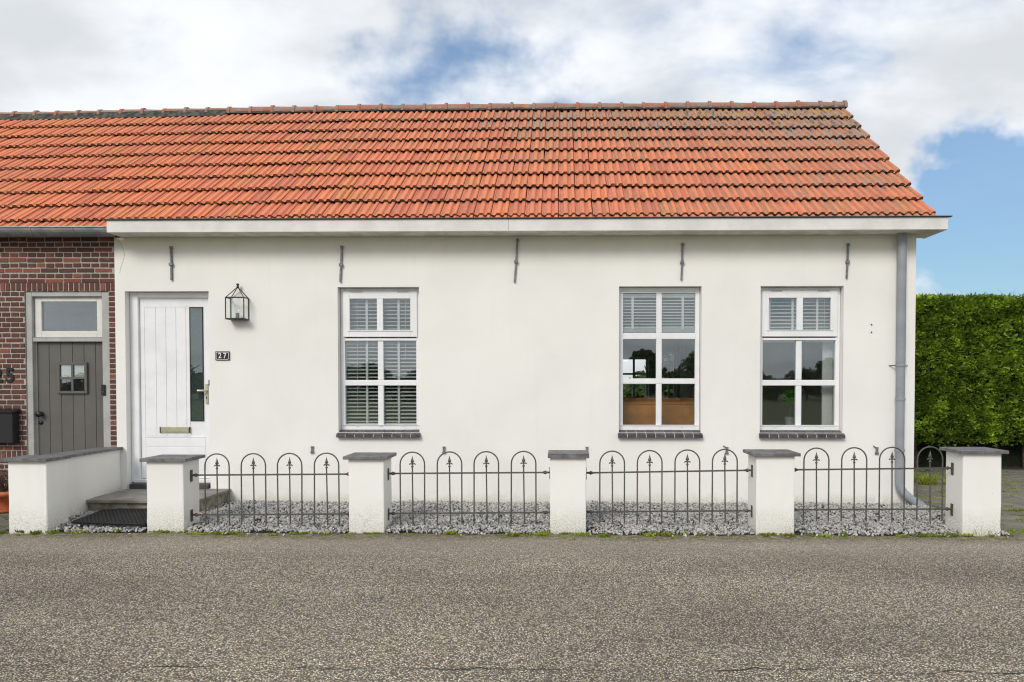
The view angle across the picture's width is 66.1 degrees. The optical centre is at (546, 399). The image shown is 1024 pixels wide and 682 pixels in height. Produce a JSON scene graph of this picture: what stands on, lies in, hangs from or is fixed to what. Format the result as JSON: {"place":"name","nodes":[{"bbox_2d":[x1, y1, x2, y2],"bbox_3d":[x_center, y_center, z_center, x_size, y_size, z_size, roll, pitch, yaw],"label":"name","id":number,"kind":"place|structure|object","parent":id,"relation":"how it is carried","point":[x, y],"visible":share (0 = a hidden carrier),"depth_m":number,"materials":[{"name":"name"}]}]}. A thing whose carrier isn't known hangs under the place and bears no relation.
{"place":"outdoors","nodes":[
{"label":"outdoors","id":0,"kind":"place"},
{"bbox_2d":[0,513,8,531],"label":"brick pavement","id":1,"kind":"structure","parent":0,"point":[4,521],"depth_m":8.31,"materials":[{"name":"brick"}]},
{"bbox_2d":[0,469,8,512],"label":"potted shrub","id":2,"kind":"object","parent":1,"relation":"on","point":[4,499],"visible":0.56,"depth_m":8.85,"materials":[{"name":"ceramic"}]},
{"bbox_2d":[0,532,1023,681],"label":"road","id":3,"kind":"structure","parent":0,"point":[207,607],"depth_m":5.16,"materials":[{"name":"grey asphalt"}]},
{"bbox_2d":[0,0,1023,377],"label":"sky","id":4,"kind":"structure","parent":0,"point":[938,85],"materials":[{"name":"blue"}]},
{"bbox_2d":[53,500,1010,537],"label":"gravel","id":5,"kind":"structure","parent":0,"point":[884,524],"depth_m":8.21,"materials":[{"name":"grey gravel"}]},
{"bbox_2d":[0,455,70,533],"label":"fence pillar","id":6,"kind":"structure","parent":5,"relation":"on","point":[38,492],"depth_m":7.68,"materials":[{"name":"white paint"}]},
{"bbox_2d":[71,508,146,524],"bbox_3d":[-4.353,1.219,8.161,0.881,0.025,0.812,0,3,-2],"label":"doormat","id":7,"kind":"object","parent":5,"relation":"on","point":[128,516],"visible":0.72,"depth_m":8.08,"materials":[{"name":"black rubber"}]},
{"bbox_2d":[86,488,230,511],"bbox_3d":[-4.448,1.211,9.057,1.250,0.237,0.916,0,1,1],"label":"front step","id":8,"kind":"object","parent":5,"relation":"on","point":[131,498],"visible":0.43,"depth_m":8.79,"materials":[{"name":"concrete"}]},
{"bbox_2d":[139,454,204,532],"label":"fence pillar","id":9,"kind":"structure","parent":5,"relation":"on","point":[172,496],"depth_m":7.74,"materials":[{"name":"white paint"}]},
{"bbox_2d":[190,452,348,525],"bbox_3d":[-2.750,0.903,7.879,1.636,0.744,0.044,0,1,1],"label":"iron fence panel","id":10,"kind":"object","parent":9,"relation":"attached to","point":[289,464],"visible":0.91,"depth_m":7.87,"materials":[{"name":"black metal"}]},
{"bbox_2d":[343,452,396,532],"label":"fence pillar","id":11,"kind":"structure","parent":5,"relation":"on","point":[370,496],"depth_m":7.68,"materials":[{"name":"white paint"}]},
{"bbox_2d":[388,451,549,524],"bbox_3d":[-0.771,0.883,7.840,1.619,0.745,0.044,0,1,1],"label":"iron fence panel","id":12,"kind":"object","parent":11,"relation":"attached to","point":[523,462],"visible":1,"depth_m":7.83,"materials":[{"name":"black metal"}]},
{"bbox_2d":[548,450,588,533],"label":"fence pillar","id":13,"kind":"structure","parent":5,"relation":"on","point":[568,491],"depth_m":7.66,"materials":[{"name":"white paint"}]},
{"bbox_2d":[586,449,752,522],"bbox_3d":[1.217,0.861,7.801,1.646,0.746,0.044,0,1,1],"label":"iron fence panel","id":14,"kind":"object","parent":13,"relation":"attached to","point":[724,460],"visible":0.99,"depth_m":7.79,"materials":[{"name":"black metal"}]},
{"bbox_2d":[743,449,800,534],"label":"fence pillar","id":15,"kind":"structure","parent":5,"relation":"on","point":[771,491],"depth_m":7.62,"materials":[{"name":"white paint"}]},
{"bbox_2d":[794,446,953,520],"bbox_3d":[3.210,0.835,7.763,1.591,0.746,0.044,0,1,1],"label":"iron fence panel","id":16,"kind":"object","parent":15,"relation":"attached to","point":[892,458],"visible":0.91,"depth_m":7.76,"materials":[{"name":"black metal"}]},
{"bbox_2d":[939,447,1008,535],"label":"fence pillar","id":17,"kind":"structure","parent":5,"relation":"on","point":[973,489],"depth_m":7.55,"materials":[{"name":"white paint"}]},
{"bbox_2d":[781,389,794,424],"bbox_3d":[3.049,0.117,9.851,0.209,0.485,0.218,0,1,1],"label":"potted topiary","id":18,"kind":"object","parent":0,"point":[787,397],"visible":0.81,"depth_m":9.81,"materials":[{"name":"green plant"}]},
{"bbox_2d":[913,469,1023,536],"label":"paved yard","id":19,"kind":"structure","parent":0,"point":[1008,521],"depth_m":10.17,"materials":[{"name":"grey concrete"}]},
{"bbox_2d":[0,469,1023,541],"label":"weeds","id":20,"kind":"object","parent":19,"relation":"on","point":[923,479],"visible":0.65,"depth_m":7.60,"materials":[{"name":"green plant"}]},
{"bbox_2d":[919,466,1023,471],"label":"hedge soil","id":21,"kind":"structure","parent":0,"point":[1014,468],"depth_m":13.51,"materials":[{"name":"brown soil"}]},
{"bbox_2d":[914,291,1023,467],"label":"conifer hedge","id":22,"kind":"object","parent":21,"relation":"on","point":[969,370],"visible":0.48,"depth_m":13.05,"materials":[{"name":"green plant"}]},
{"label":"ground","id":23,"kind":"structure","parent":0,"visible":0},
{"bbox_2d":[44,447,122,516],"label":"garden wall","id":24,"kind":"structure","parent":23,"relation":"on","point":[94,472],"depth_m":8.72,"materials":[{"name":"white paint"}]},
{"bbox_2d":[0,107,227,487],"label":"brick house","id":25,"kind":"structure","parent":23,"relation":"on","point":[70,181],"depth_m":9.64,"materials":[{"name":"brick"}]},
{"bbox_2d":[0,368,13,381],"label":"house number","id":26,"kind":"object","parent":25,"relation":"attached to","point":[9,374],"visible":1,"depth_m":9.53,"materials":[{"name":"black metal"}]},
{"bbox_2d":[0,409,20,442],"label":"wall letterbox","id":27,"kind":"object","parent":25,"relation":"attached to","point":[9,425],"depth_m":9.44,"materials":[{"name":"black metal"}]},
{"bbox_2d":[34,297,101,337],"bbox_3d":[-5.821,-1.002,9.604,0.854,0.490,0.045,0,1,1],"label":"transom window","id":28,"kind":"structure","parent":25,"relation":"in","point":[39,310],"depth_m":9.59,"materials":[{"name":"beige paint"}]},
{"bbox_2d":[35,342,103,454],"bbox_3d":[-5.815,0.253,9.619,0.840,1.904,0.137,0,1,1],"label":"door","id":29,"kind":"structure","parent":25,"relation":"in","point":[70,374],"depth_m":9.63,"materials":[{"name":"grey paint"}]},
{"bbox_2d":[101,385,105,394],"bbox_3d":[-5.379,-0.113,9.537,0.046,0.130,0.027,0,1,1],"label":"doorbell","id":30,"kind":"object","parent":25,"relation":"attached to","point":[103,389],"visible":1,"depth_m":9.53,"materials":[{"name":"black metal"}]},
{"bbox_2d":[104,100,952,506],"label":"white cottage","id":31,"kind":"structure","parent":23,"relation":"on","point":[510,254],"depth_m":9.45,"materials":[{"name":"paint"}]},
{"bbox_2d":[139,299,209,478],"bbox_3d":[-4.557,-0.127,9.605,0.869,2.200,0.117,0,1,1],"label":"door","id":32,"kind":"structure","parent":31,"relation":"in","point":[174,362],"depth_m":9.62,"materials":[{"name":"white paint"}]},
{"bbox_2d":[215,351,229,359],"bbox_3d":[-3.898,-0.524,9.456,0.172,0.108,0.014,0,1,1],"label":"number plate","id":33,"kind":"object","parent":31,"relation":"attached to","point":[222,355],"visible":1,"depth_m":9.45,"materials":[{"name":"black metal"}]},
{"bbox_2d":[225,283,248,319],"bbox_3d":[-3.688,-1.167,9.368,0.228,0.439,0.153,0,1,1],"label":"wall lantern","id":34,"kind":"object","parent":31,"relation":"attached to","point":[237,314],"depth_m":9.34,"materials":[{"name":"black metal"}]},
{"bbox_2d":[336,288,419,437],"bbox_3d":[-2.013,-0.445,9.492,1.002,1.801,0.251,0,1,1],"label":"window","id":35,"kind":"structure","parent":31,"relation":"in","point":[346,294],"depth_m":9.52,"materials":[{"name":"white paint"}]},
{"bbox_2d":[346,299,416,424],"bbox_3d":[-2.011,-0.498,9.616,0.930,1.615,0.067,0,1,1],"label":"venetian blind","id":36,"kind":"object","parent":31,"relation":"attached to","point":[398,314],"visible":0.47,"depth_m":9.61,"materials":[{"name":"white plastic"}]},
{"bbox_2d":[389,394,416,422],"bbox_3d":[-1.807,0.496,10.602,0.544,1.150,0.546,0,1,1],"label":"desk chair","id":37,"kind":"object","parent":31,"relation":"in","point":[403,411],"visible":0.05,"depth_m":10.39,"materials":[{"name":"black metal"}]},
{"bbox_2d":[623,352,675,397],"bbox_3d":[1.697,-0.371,15.191,1.610,1.100,0.050,0,1,1],"label":"rear window","id":38,"kind":"structure","parent":31,"relation":"in","point":[674,353],"depth_m":15.16,"materials":[{"name":"black paint"}]},
{"bbox_2d":[630,298,669,372],"bbox_3d":[1.482,-0.930,10.954,0.717,1.281,0.320,0,1,1],"label":"pendant lamp","id":39,"kind":"object","parent":31,"relation":"hanging from","point":[666,368],"visible":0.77,"depth_m":10.94,"materials":[{"name":"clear glass"}]},
{"bbox_2d":[623,398,693,430],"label":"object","id":40,"kind":"object","parent":31,"relation":"in","point":[641,411],"depth_m":9.86,"materials":[{"name":"brown wood"}]},
{"bbox_2d":[623,293,694,331],"bbox_3d":[1.361,-1.033,9.542,0.935,0.500,0.059,0,1,1],"label":"venetian blind","id":41,"kind":"object","parent":31,"relation":"attached to","point":[681,328],"visible":0.83,"depth_m":9.52,"materials":[{"name":"white plastic"}]},
{"bbox_2d":[618,288,702,437],"bbox_3d":[1.358,-0.443,9.427,1.002,1.800,0.251,0,1,1],"label":"window","id":42,"kind":"structure","parent":31,"relation":"in","point":[680,431],"depth_m":9.47,"materials":[{"name":"white paint"}]},
{"bbox_2d":[763,298,833,341],"bbox_3d":[3.038,-0.998,9.507,0.940,0.610,0.067,0,1,1],"label":"venetian blind","id":43,"kind":"object","parent":31,"relation":"attached to","point":[792,316],"visible":0.42,"depth_m":9.49,"materials":[{"name":"white plastic"}]},
{"bbox_2d":[759,287,844,437],"bbox_3d":[3.036,-0.442,9.395,1.002,1.800,0.251,0,1,1],"label":"window","id":44,"kind":"structure","parent":31,"relation":"in","point":[796,430],"depth_m":9.42,"materials":[{"name":"white paint"}]},
{"bbox_2d":[821,342,832,424],"bbox_3d":[3.443,-0.191,9.639,0.145,1.070,0.050,0,1,1],"label":"curtain","id":45,"kind":"object","parent":31,"relation":"attached to","point":[827,391],"visible":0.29,"depth_m":9.63,"materials":[{"name":"white fabric"}]},
{"bbox_2d":[623,354,672,397],"bbox_3d":[3.891,-0.214,23.920,3.900,2.542,3.436,-1,2,-29],"label":"field bush","id":46,"kind":"object","parent":23,"relation":"on","point":[640,390],"visible":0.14,"depth_m":22.88,"materials":[{"name":"green plant"}]}
]}

